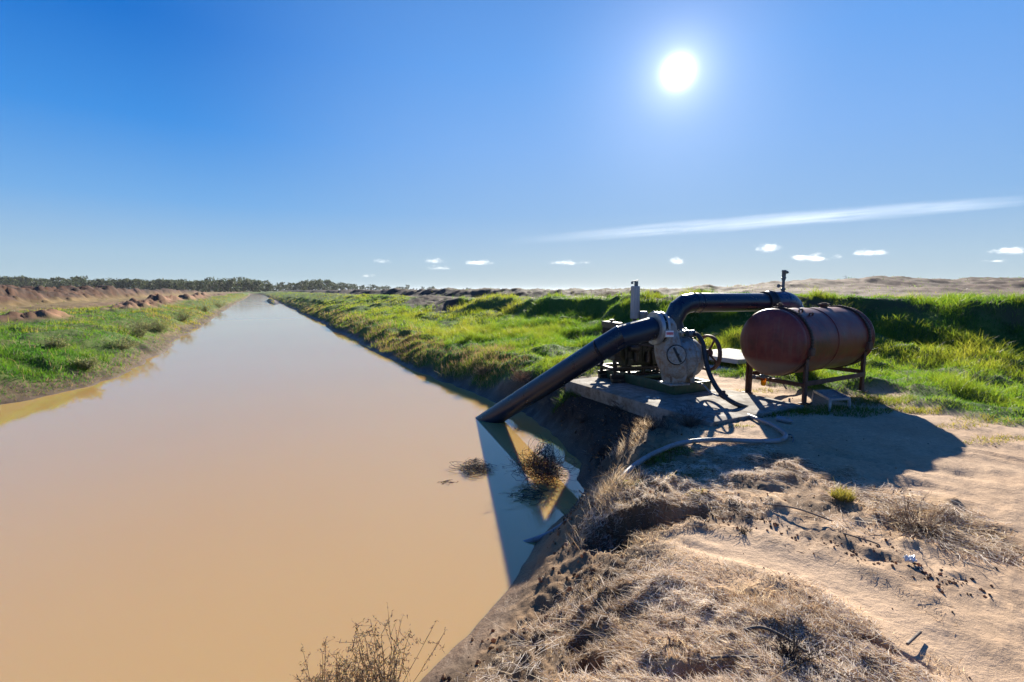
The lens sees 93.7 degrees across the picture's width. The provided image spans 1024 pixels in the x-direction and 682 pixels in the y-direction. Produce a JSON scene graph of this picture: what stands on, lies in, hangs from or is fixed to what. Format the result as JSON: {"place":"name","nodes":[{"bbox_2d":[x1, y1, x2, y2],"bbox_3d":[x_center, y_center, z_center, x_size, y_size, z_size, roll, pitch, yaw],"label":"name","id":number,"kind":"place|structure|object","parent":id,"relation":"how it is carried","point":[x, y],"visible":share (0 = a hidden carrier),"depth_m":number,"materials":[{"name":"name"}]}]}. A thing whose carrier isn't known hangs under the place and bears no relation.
{"place":"outdoors","nodes":[
{"label":"outdoors","id":0,"kind":"place"},
{"bbox_2d":[0,294,583,681],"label":"water","id":1,"kind":"structure","parent":0,"point":[251,488],"depth_m":5.46,"materials":[{"name":"beige liquid"}]},
{"bbox_2d":[449,457,497,476],"bbox_3d":[-0.542,1.763,6.771,0.714,0.171,0.637,0,6,0],"label":"tumbleweed","id":2,"kind":"object","parent":1,"relation":"on","point":[474,465],"visible":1,"depth_m":6.72,"materials":[{"name":"brown plant"}]},
{"bbox_2d":[498,484,550,505],"bbox_3d":[0.135,1.884,5.875,0.574,0.063,0.647,3,7,29],"label":"tumbleweed","id":3,"kind":"object","parent":1,"relation":"on","point":[530,497],"visible":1,"depth_m":5.87,"materials":[{"name":"brown plant"}]},
{"bbox_2d":[502,439,577,490],"bbox_3d":[0.385,1.545,6.341,1.009,0.701,0.797,2,6,15],"label":"tumbleweed","id":4,"kind":"object","parent":1,"relation":"on","point":[540,467],"visible":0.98,"depth_m":6.26,"materials":[{"name":"brown plant"}]},
{"bbox_2d":[0,276,1023,681],"bbox_3d":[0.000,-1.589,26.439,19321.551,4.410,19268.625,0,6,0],"label":"ground","id":5,"kind":"structure","parent":0,"point":[984,638],"depth_m":4.53,"materials":[{"name":"soil"}]},
{"bbox_2d":[1,278,19,285],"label":"gum tree","id":6,"kind":"object","parent":5,"relation":"on","point":[11,281],"visible":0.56,"depth_m":388.60,"materials":[{"name":"green plant"}]},
{"bbox_2d":[0,277,31,286],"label":"gum tree","id":7,"kind":"object","parent":5,"relation":"on","point":[21,280],"visible":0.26,"depth_m":400.65,"materials":[{"name":"green plant"}]},
{"bbox_2d":[19,275,39,286],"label":"gum tree","id":8,"kind":"object","parent":5,"relation":"on","point":[28,281],"visible":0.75,"depth_m":387.79,"materials":[{"name":"green plant"}]},
{"bbox_2d":[31,278,51,286],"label":"gum tree","id":9,"kind":"object","parent":5,"relation":"on","point":[39,282],"visible":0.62,"depth_m":395.34,"materials":[{"name":"green plant"}]},
{"bbox_2d":[32,278,51,285],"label":"gum tree","id":10,"kind":"object","parent":5,"relation":"on","point":[47,280],"visible":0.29,"depth_m":419.24,"materials":[{"name":"green plant"}]},
{"bbox_2d":[39,331,71,349],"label":"bank shrub","id":11,"kind":"object","parent":5,"relation":"on","point":[59,343],"visible":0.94,"depth_m":14.70,"materials":[{"name":"green plant"}]},
{"bbox_2d":[49,277,63,282],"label":"gum tree","id":12,"kind":"object","parent":5,"relation":"on","point":[53,279],"visible":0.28,"depth_m":438.98,"materials":[{"name":"green plant"}]},
{"bbox_2d":[53,280,60,287],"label":"gum tree","id":13,"kind":"object","parent":5,"relation":"on","point":[55,282],"visible":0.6,"depth_m":399.04,"materials":[{"name":"green plant"}]},
{"bbox_2d":[52,280,81,287],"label":"gum tree","id":14,"kind":"object","parent":5,"relation":"on","point":[61,284],"visible":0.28,"depth_m":399.36,"materials":[{"name":"green plant"}]},
{"bbox_2d":[64,281,81,286],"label":"gum tree","id":15,"kind":"object","parent":5,"relation":"on","point":[70,283],"visible":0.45,"depth_m":395.76,"materials":[{"name":"green plant"}]},
{"bbox_2d":[70,277,81,286],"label":"gum tree","id":16,"kind":"object","parent":5,"relation":"on","point":[74,279],"visible":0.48,"depth_m":406.24,"materials":[{"name":"green plant"}]},
{"bbox_2d":[65,352,104,369],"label":"bank shrub","id":17,"kind":"object","parent":5,"relation":"on","point":[91,363],"visible":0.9,"depth_m":13.64,"materials":[{"name":"green plant"}]},
{"bbox_2d":[73,280,97,286],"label":"gum tree","id":18,"kind":"object","parent":5,"relation":"on","point":[90,282],"visible":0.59,"depth_m":388.81,"materials":[{"name":"green plant"}]},
{"bbox_2d":[96,278,110,284],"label":"gum tree","id":19,"kind":"object","parent":5,"relation":"on","point":[100,280],"visible":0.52,"depth_m":394.71,"materials":[{"name":"green plant"}]},
{"bbox_2d":[112,281,123,288],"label":"gum tree","id":20,"kind":"object","parent":5,"relation":"on","point":[119,285],"visible":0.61,"depth_m":404.66,"materials":[{"name":"green plant"}]},
{"bbox_2d":[101,332,137,352],"bbox_3d":[-14.215,0.081,17.366,1.137,0.864,1.148,-2,6,-20],"label":"bank shrub","id":21,"kind":"object","parent":5,"relation":"on","point":[122,346],"visible":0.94,"depth_m":17.34,"materials":[{"name":"green plant"}]},
{"bbox_2d":[0,286,245,401],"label":"grass","id":22,"kind":"structure","parent":5,"relation":"on","point":[8,351],"depth_m":15.93,"materials":[{"name":"green plant"}]},
{"bbox_2d":[122,279,136,288],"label":"gum tree","id":23,"kind":"object","parent":5,"relation":"on","point":[133,280],"visible":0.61,"depth_m":398.60,"materials":[{"name":"green plant"}]},
{"bbox_2d":[121,279,144,288],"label":"gum tree","id":24,"kind":"object","parent":5,"relation":"on","point":[138,281],"visible":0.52,"depth_m":403.86,"materials":[{"name":"green plant"}]},
{"bbox_2d":[124,278,150,289],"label":"gum tree","id":25,"kind":"object","parent":5,"relation":"on","point":[135,283],"visible":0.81,"depth_m":400.03,"materials":[{"name":"green plant"}]},
{"bbox_2d":[118,312,162,337],"bbox_3d":[-16.688,-0.713,21.488,1.668,1.197,1.684,0,6,0],"label":"bank shrub","id":26,"kind":"object","parent":5,"relation":"on","point":[139,331],"visible":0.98,"depth_m":21.36,"materials":[{"name":"green plant"}]},
{"bbox_2d":[144,280,152,288],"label":"gum tree","id":27,"kind":"object","parent":5,"relation":"on","point":[150,284],"visible":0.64,"depth_m":417.28,"materials":[{"name":"green plant"}]},
{"bbox_2d":[143,309,176,333],"bbox_3d":[-18.455,-0.991,25.151,1.425,1.326,1.131,2,6,20],"label":"bank shrub","id":28,"kind":"object","parent":5,"relation":"on","point":[158,325],"visible":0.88,"depth_m":25.21,"materials":[{"name":"green plant"}]},
{"bbox_2d":[152,278,171,289],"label":"gum tree","id":29,"kind":"object","parent":5,"relation":"on","point":[159,283],"visible":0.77,"depth_m":411.98,"materials":[{"name":"green plant"}]},
{"bbox_2d":[162,279,178,288],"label":"gum tree","id":30,"kind":"object","parent":5,"relation":"on","point":[165,285],"visible":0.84,"depth_m":401.50,"materials":[{"name":"green plant"}]},
{"bbox_2d":[166,279,187,289],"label":"gum tree","id":31,"kind":"object","parent":5,"relation":"on","point":[182,283],"visible":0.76,"depth_m":403.75,"materials":[{"name":"green plant"}]},
{"bbox_2d":[168,308,195,319],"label":"bank shrub","id":32,"kind":"object","parent":5,"relation":"on","point":[182,316],"visible":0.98,"depth_m":33.06,"materials":[{"name":"green plant"}]},
{"bbox_2d":[181,281,195,289],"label":"gum tree","id":33,"kind":"object","parent":5,"relation":"on","point":[189,285],"visible":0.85,"depth_m":403.52,"materials":[{"name":"green plant"}]},
{"bbox_2d":[194,280,207,290],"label":"gum tree","id":34,"kind":"object","parent":5,"relation":"on","point":[202,284],"visible":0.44,"depth_m":417.27,"materials":[{"name":"green plant"}]},
{"bbox_2d":[199,300,212,311],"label":"bank shrub","id":35,"kind":"object","parent":5,"relation":"on","point":[205,309],"visible":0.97,"depth_m":47.54,"materials":[{"name":"green plant"}]},
{"bbox_2d":[198,277,214,291],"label":"gum tree","id":36,"kind":"object","parent":5,"relation":"on","point":[207,279],"visible":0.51,"depth_m":433.53,"materials":[{"name":"green plant"}]},
{"bbox_2d":[198,280,216,291],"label":"gum tree","id":37,"kind":"object","parent":5,"relation":"on","point":[206,286],"visible":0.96,"depth_m":409.62,"materials":[{"name":"green plant"}]},
{"bbox_2d":[211,299,226,307],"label":"bank shrub","id":38,"kind":"object","parent":5,"relation":"on","point":[218,304],"visible":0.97,"depth_m":60.90,"materials":[{"name":"green plant"}]},
{"bbox_2d":[214,277,228,290],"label":"gum tree","id":39,"kind":"object","parent":5,"relation":"on","point":[222,282],"visible":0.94,"depth_m":414.97,"materials":[{"name":"green plant"}]},
{"bbox_2d":[222,282,230,291],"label":"gum tree","id":40,"kind":"object","parent":5,"relation":"on","point":[227,286],"visible":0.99,"depth_m":414.02,"materials":[{"name":"green plant"}]},
{"bbox_2d":[226,278,238,291],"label":"gum tree","id":41,"kind":"object","parent":5,"relation":"on","point":[232,283],"visible":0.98,"depth_m":416.23,"materials":[{"name":"green plant"}]},
{"bbox_2d":[229,278,241,290],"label":"gum tree","id":42,"kind":"object","parent":5,"relation":"on","point":[236,283],"visible":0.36,"depth_m":434.73,"materials":[{"name":"green plant"}]},
{"bbox_2d":[231,277,250,288],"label":"gum tree","id":43,"kind":"object","parent":5,"relation":"on","point":[238,284],"visible":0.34,"depth_m":460.43,"materials":[{"name":"green plant"}]},
{"bbox_2d":[240,278,252,291],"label":"gum tree","id":44,"kind":"object","parent":5,"relation":"on","point":[245,283],"visible":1,"depth_m":418.99,"materials":[{"name":"green plant"}]},
{"bbox_2d":[247,281,259,291],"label":"gum tree","id":45,"kind":"object","parent":5,"relation":"on","point":[254,286],"visible":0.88,"depth_m":424.37,"materials":[{"name":"green plant"}]},
{"bbox_2d":[248,280,267,290],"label":"gum tree","id":46,"kind":"object","parent":5,"relation":"on","point":[260,283],"visible":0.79,"depth_m":428.35,"materials":[{"name":"green plant"}]},
{"bbox_2d":[0,293,529,393],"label":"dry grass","id":47,"kind":"structure","parent":5,"relation":"on","point":[442,349],"depth_m":16.87,"materials":[{"name":"plant"}]},
{"bbox_2d":[299,280,307,289],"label":"gum tree","id":48,"kind":"object","parent":5,"relation":"on","point":[302,285],"visible":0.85,"depth_m":509.76,"materials":[{"name":"green plant"}]},
{"bbox_2d":[306,282,318,289],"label":"gum tree","id":49,"kind":"object","parent":5,"relation":"on","point":[313,287],"visible":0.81,"depth_m":503.15,"materials":[{"name":"green plant"}]},
{"bbox_2d":[294,636,348,681],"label":"dead weed","id":50,"kind":"object","parent":5,"relation":"on","point":[319,679],"visible":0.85,"depth_m":2.65,"materials":[{"name":"plant"}]},
{"bbox_2d":[314,279,333,289],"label":"gum tree","id":51,"kind":"object","parent":5,"relation":"on","point":[320,280],"visible":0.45,"depth_m":546.75,"materials":[{"name":"green plant"}]},
{"bbox_2d":[319,280,331,289],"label":"gum tree","id":52,"kind":"object","parent":5,"relation":"on","point":[326,285],"visible":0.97,"depth_m":518.59,"materials":[{"name":"green plant"}]},
{"bbox_2d":[329,283,339,289],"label":"gum tree","id":53,"kind":"object","parent":5,"relation":"on","point":[335,286],"visible":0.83,"depth_m":546.12,"materials":[{"name":"green plant"}]},
{"bbox_2d":[310,640,387,681],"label":"dead weed","id":54,"kind":"object","parent":5,"relation":"on","point":[346,668],"visible":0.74,"depth_m":2.57,"materials":[{"name":"plant"}]},
{"bbox_2d":[333,604,446,681],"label":"dead weed","id":55,"kind":"object","parent":5,"relation":"on","point":[378,666],"visible":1,"depth_m":2.51,"materials":[{"name":"plant"}]},
{"bbox_2d":[472,363,491,374],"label":"dry bush","id":56,"kind":"object","parent":5,"relation":"on","point":[480,370],"visible":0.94,"depth_m":12.35,"materials":[{"name":"plant"}]},
{"bbox_2d":[507,365,531,382],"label":"dry bush","id":57,"kind":"object","parent":5,"relation":"on","point":[523,378],"visible":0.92,"depth_m":10.56,"materials":[{"name":"plant"}]},
{"bbox_2d":[579,490,605,522],"bbox_3d":[0.778,1.666,5.026,0.088,0.574,1.805,0,6,1],"label":"stick","id":58,"kind":"object","parent":5,"relation":"on","point":[593,506],"visible":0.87,"depth_m":4.22,"materials":[{"name":"grey wood"}]},
{"bbox_2d":[592,441,612,459],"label":"dead shrub","id":59,"kind":"object","parent":5,"relation":"on","point":[604,453],"visible":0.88,"depth_m":6.70,"materials":[{"name":"plant"}]},
{"bbox_2d":[592,284,617,296],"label":"dry bush","id":60,"kind":"object","parent":5,"relation":"on","point":[613,291],"visible":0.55,"depth_m":29.70,"materials":[{"name":"plant"}]},
{"bbox_2d":[609,397,622,409],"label":"dead shrub","id":61,"kind":"object","parent":5,"relation":"on","point":[616,406],"visible":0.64,"depth_m":7.78,"materials":[{"name":"plant"}]},
{"bbox_2d":[619,412,636,426],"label":"dead shrub","id":62,"kind":"object","parent":5,"relation":"on","point":[630,422],"visible":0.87,"depth_m":7.19,"materials":[{"name":"plant"}]},
{"bbox_2d":[266,275,1023,425],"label":"grass","id":63,"kind":"structure","parent":5,"relation":"on","point":[538,332],"depth_m":13.26,"materials":[{"name":"green plant"}]},
{"bbox_2d":[637,415,669,430],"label":"dead shrub","id":64,"kind":"object","parent":5,"relation":"on","point":[654,426],"visible":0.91,"depth_m":6.27,"materials":[{"name":"plant"}]},
{"bbox_2d":[523,413,787,541],"bbox_3d":[1.934,1.609,5.567,4.081,1.036,1.452,-4,7,-36],"label":"grey hose","id":65,"kind":"object","parent":5,"relation":"on","point":[641,460],"visible":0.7,"depth_m":5.41,"materials":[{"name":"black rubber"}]},
{"bbox_2d":[565,377,803,426],"bbox_3d":[2.684,0.979,8.161,2.019,0.266,3.350,-3,7,-28],"label":"concrete pad","id":66,"kind":"object","parent":5,"relation":"on","point":[634,400],"visible":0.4,"depth_m":7.45,"materials":[{"name":"grey concrete"}]},
{"bbox_2d":[596,280,661,382],"bbox_3d":[2.342,-0.211,9.150,1.320,1.889,0.629,-2,6,-16],"label":"diesel engine","id":67,"kind":"object","parent":66,"relation":"on","point":[628,360],"visible":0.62,"depth_m":8.95,"materials":[{"name":"black metal"}]},
{"bbox_2d":[606,312,721,394],"bbox_3d":[2.561,0.120,8.560,1.205,1.357,2.017,-3,7,-24],"label":"water pump","id":68,"kind":"object","parent":66,"relation":"on","point":[679,358],"visible":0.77,"depth_m":7.79,"materials":[{"name":"grey metal"}]},
{"bbox_2d":[475,311,667,422],"bbox_3d":[0.434,0.948,8.657,4.491,3.028,0.931,3,7,30],"label":"suction pipe","id":69,"kind":"object","parent":68,"relation":"attached to","point":[651,327],"visible":0.98,"depth_m":7.78,"materials":[{"name":"black metal"}]},
{"bbox_2d":[695,381,718,396],"bbox_3d":[3.038,0.728,7.632,0.096,0.118,0.939,0,6,-2],"label":"drain hose","id":70,"kind":"object","parent":68,"relation":"attached to","point":[708,390],"visible":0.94,"depth_m":7.38,"materials":[{"name":"white plastic"}]},
{"bbox_2d":[693,332,748,407],"bbox_3d":[3.180,0.479,7.367,0.539,1.151,1.242,-5,8,-39],"label":"black hose","id":71,"kind":"object","parent":68,"relation":"attached to","point":[722,394],"visible":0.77,"depth_m":7.42,"materials":[{"name":"rubber"}]},
{"bbox_2d":[666,270,803,330],"bbox_3d":[4.236,-0.201,8.748,3.589,2.191,0.454,-3,7,-24],"label":"discharge pipe","id":72,"kind":"object","parent":68,"relation":"attached to","point":[680,308],"visible":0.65,"depth_m":8.38,"materials":[{"name":"black metal"}]},
{"bbox_2d":[664,400,728,427],"bbox_3d":[2.306,1.026,6.332,0.694,0.533,0.752,-3,7,-29],"label":"dead shrub","id":73,"kind":"object","parent":5,"relation":"on","point":[687,423],"visible":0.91,"depth_m":6.30,"materials":[{"name":"plant"}]},
{"bbox_2d":[441,397,1002,681],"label":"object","id":74,"kind":"object","parent":5,"relation":"on","point":[493,640],"visible":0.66,"depth_m":3.34,"materials":[{"name":"plant"}]},
{"bbox_2d":[708,360,736,371],"bbox_3d":[5.327,0.502,11.204,2.000,0.250,1.500,-3,7,-28],"label":"concrete step","id":75,"kind":"object","parent":5,"relation":"on","point":[719,367],"visible":0.06,"depth_m":10.61,"materials":[{"name":"grey concrete"}]},
{"bbox_2d":[709,348,745,363],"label":"concrete slab","id":76,"kind":"structure","parent":75,"relation":"on","point":[734,356],"depth_m":10.91,"materials":[{"name":"grey concrete"}]},
{"bbox_2d":[457,355,1023,681],"bbox_3d":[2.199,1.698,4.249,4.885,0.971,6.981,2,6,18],"label":"dirt mound","id":77,"kind":"object","parent":5,"relation":"on","point":[624,598],"visible":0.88,"depth_m":2.81,"materials":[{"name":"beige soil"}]},
{"bbox_2d":[710,655,757,658],"bbox_3d":[1.062,1.511,2.301,0.207,0.063,0.027,2,6,17],"label":"stick","id":78,"kind":"object","parent":77,"relation":"on","point":[733,656],"visible":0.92,"depth_m":2.31,"materials":[{"name":"grey wood"}]},
{"bbox_2d":[744,625,806,652],"bbox_3d":[1.326,1.486,2.415,0.285,0.040,0.077,5,8,42],"label":"stick","id":79,"kind":"object","parent":77,"relation":"on","point":[761,627],"visible":0.77,"depth_m":2.44,"materials":[{"name":"grey wood"}]},
{"bbox_2d":[763,503,832,521],"bbox_3d":[2.228,1.329,3.762,0.479,0.041,0.024,5,8,42],"label":"stick","id":80,"kind":"object","parent":77,"relation":"on","point":[798,509],"visible":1,"depth_m":3.75,"materials":[{"name":"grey wood"}]},
{"bbox_2d":[733,525,752,533],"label":"dead shrub","id":81,"kind":"object","parent":5,"relation":"on","point":[742,530],"visible":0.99,"depth_m":3.59,"materials":[{"name":"plant"}]},
{"bbox_2d":[776,416,792,423],"bbox_3d":[3.600,1.043,6.334,0.079,0.082,0.199,-4,7,-34],"label":"plastic bottle","id":82,"kind":"object","parent":5,"relation":"on","point":[782,419],"visible":1,"depth_m":6.31,"materials":[{"name":"white plastic"}]},
{"bbox_2d":[551,368,1023,495],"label":"weeds","id":83,"kind":"object","parent":5,"relation":"on","point":[805,411],"visible":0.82,"depth_m":6.91,"materials":[{"name":"green plant"}]},
{"bbox_2d":[749,616,826,681],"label":"dead shrub","id":84,"kind":"object","parent":5,"relation":"on","point":[782,646],"visible":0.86,"depth_m":2.29,"materials":[{"name":"plant"}]},
{"bbox_2d":[740,303,874,404],"bbox_3d":[5.011,0.134,8.142,2.377,1.576,1.140,-3,7,-29],"label":"fuel tank","id":85,"kind":"object","parent":5,"relation":"on","point":[779,340],"visible":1,"depth_m":7.61,"materials":[{"name":"metal"}]},
{"bbox_2d":[811,389,850,410],"bbox_3d":[4.841,0.904,7.275,0.370,0.221,0.758,1,6,11],"label":"metal step","id":86,"kind":"object","parent":5,"relation":"on","point":[835,395],"visible":0.95,"depth_m":7.20,"materials":[{"name":"grey metal"}]},
{"bbox_2d":[830,482,860,501],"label":"grass tuft","id":87,"kind":"object","parent":5,"relation":"on","point":[844,495],"visible":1,"depth_m":3.99,"materials":[{"name":"green plant"}]},
{"bbox_2d":[843,533,880,547],"bbox_3d":[2.431,1.381,3.336,0.022,0.024,0.222,-5,8,-39],"label":"stick","id":88,"kind":"object","parent":5,"relation":"on","point":[863,539],"visible":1,"depth_m":3.33,"materials":[{"name":"grey wood"}]},
{"bbox_2d":[903,554,916,562],"bbox_3d":[2.583,1.411,3.112,0.080,0.037,0.056,0,6,0],"label":"plastic scrap","id":89,"kind":"object","parent":5,"relation":"on","point":[910,558],"visible":1,"depth_m":3.11,"materials":[{"name":"white plastic"}]},
{"bbox_2d":[906,630,921,644],"bbox_3d":[2.039,1.505,2.435,0.205,0.038,0.014,-4,7,-35],"label":"stick","id":90,"kind":"object","parent":5,"relation":"on","point":[913,638],"visible":1,"depth_m":2.42,"materials":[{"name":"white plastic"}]},
{"bbox_2d":[863,485,975,544],"bbox_3d":[3.048,1.402,3.626,0.828,0.682,0.738,0,6,0],"label":"dead shrub","id":91,"kind":"object","parent":5,"relation":"on","point":[902,516],"visible":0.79,"depth_m":3.55,"materials":[{"name":"plant"}]},
{"bbox_2d":[0,0,1023,289],"label":"sky","id":92,"kind":"structure","parent":0,"point":[440,144],"materials":[{"name":"blue"}]}
]}

